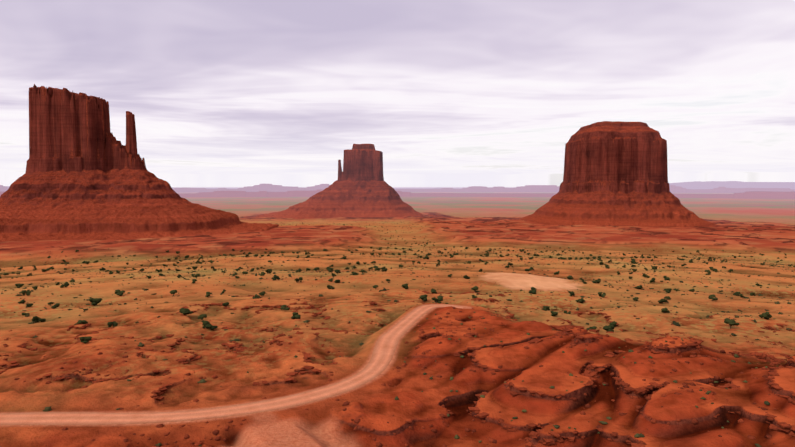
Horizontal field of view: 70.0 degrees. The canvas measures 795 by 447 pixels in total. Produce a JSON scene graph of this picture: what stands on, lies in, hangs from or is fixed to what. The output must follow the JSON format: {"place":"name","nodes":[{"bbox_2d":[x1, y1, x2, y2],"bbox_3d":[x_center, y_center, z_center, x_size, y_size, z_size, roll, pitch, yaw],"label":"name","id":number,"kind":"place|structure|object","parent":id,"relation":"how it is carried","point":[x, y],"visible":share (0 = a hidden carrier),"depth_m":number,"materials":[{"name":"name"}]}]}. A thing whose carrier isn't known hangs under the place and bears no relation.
{"place":"outdoors","nodes":[
{"label":"outdoors","id":0,"kind":"place"},
{"bbox_2d":[0,304,462,424],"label":"dirt road","id":1,"kind":"structure","parent":0,"point":[383,352],"depth_m":135.17,"materials":[{"name":"beige soil"}]},
{"bbox_2d":[0,187,794,446],"bbox_3d":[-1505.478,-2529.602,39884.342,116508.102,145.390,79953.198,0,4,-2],"label":"terrain","id":2,"kind":"structure","parent":0,"point":[766,227],"depth_m":224.21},
{"bbox_2d":[0,84,278,241],"bbox_3d":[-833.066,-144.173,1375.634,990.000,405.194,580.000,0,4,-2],"label":"butte","id":3,"kind":"object","parent":2,"relation":"on","point":[87,175],"visible":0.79,"depth_m":1419.97,"materials":[{"name":"red stone"}]},
{"bbox_2d":[256,144,422,218],"bbox_3d":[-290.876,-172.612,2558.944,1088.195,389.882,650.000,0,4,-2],"label":"butte","id":4,"kind":"object","parent":2,"relation":"on","point":[360,187],"visible":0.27,"depth_m":2584.68,"materials":[{"name":"red stone"}]},
{"bbox_2d":[0,291,794,446],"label":"ledge slabs","id":5,"kind":"structure","parent":2,"relation":"on","point":[587,373],"depth_m":163.69,"materials":[{"name":"red stone"}]},
{"bbox_2d":[0,299,794,446],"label":"rocks","id":6,"kind":"object","parent":2,"relation":"on","point":[694,421],"visible":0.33,"depth_m":155.36,"materials":[{"name":"red stone"}]},
{"bbox_2d":[0,246,794,342],"bbox_3d":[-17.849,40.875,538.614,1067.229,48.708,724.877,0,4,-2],"label":"shrubs","id":7,"kind":"object","parent":2,"relation":"on","point":[296,315],"visible":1,"depth_m":394.91,"materials":[{"name":"green plant"}]},
{"bbox_2d":[0,246,794,411],"bbox_3d":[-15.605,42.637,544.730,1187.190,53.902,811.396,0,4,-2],"label":"shrubs","id":8,"kind":"object","parent":2,"relation":"on","point":[47,409],"visible":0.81,"depth_m":432.99,"materials":[{"name":"green plant"}]},
{"bbox_2d":[2,244,794,409],"bbox_3d":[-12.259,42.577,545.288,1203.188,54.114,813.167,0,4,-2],"label":"shrubs","id":9,"kind":"object","parent":2,"relation":"on","point":[425,284],"visible":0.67,"depth_m":427.95,"materials":[{"name":"green plant"}]},
{"bbox_2d":[156,311,776,446],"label":"shrubs","id":10,"kind":"object","parent":2,"relation":"on","point":[637,435],"visible":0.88,"depth_m":140.83,"materials":[{"name":"green plant"}]},
{"bbox_2d":[271,221,786,260],"bbox_3d":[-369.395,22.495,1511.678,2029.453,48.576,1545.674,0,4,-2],"label":"shrubs","id":11,"kind":"object","parent":2,"relation":"on","point":[535,249],"visible":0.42,"depth_m":993.19,"materials":[{"name":"green plant"}]},
{"bbox_2d":[519,121,716,226],"bbox_3d":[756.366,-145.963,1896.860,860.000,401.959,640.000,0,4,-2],"label":"butte","id":12,"kind":"object","parent":2,"relation":"on","point":[615,173],"visible":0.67,"depth_m":1843.98,"materials":[{"name":"red stone"}]},
{"bbox_2d":[0,189,794,198],"bbox_3d":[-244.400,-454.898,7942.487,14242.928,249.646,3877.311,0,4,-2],"label":"distant mesas","id":13,"kind":"structure","parent":0,"point":[765,195],"depth_m":8598.21,"materials":[{"name":"stone"}]},
{"bbox_2d":[0,184,794,192],"bbox_3d":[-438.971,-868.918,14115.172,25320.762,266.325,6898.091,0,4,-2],"label":"distant mesas","id":14,"kind":"structure","parent":0,"point":[525,188],"depth_m":15345.81,"materials":[{"name":"stone"}]},
{"bbox_2d":[0,0,794,186],"label":"sky","id":15,"kind":"structure","parent":0,"point":[219,93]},
{"bbox_2d":[5,181,794,188],"bbox_3d":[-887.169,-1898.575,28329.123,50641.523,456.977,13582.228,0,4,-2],"label":"mesa ridge","id":16,"kind":"structure","parent":0,"point":[712,184],"depth_m":27518.29,"materials":[{"name":"stone"}]}
]}

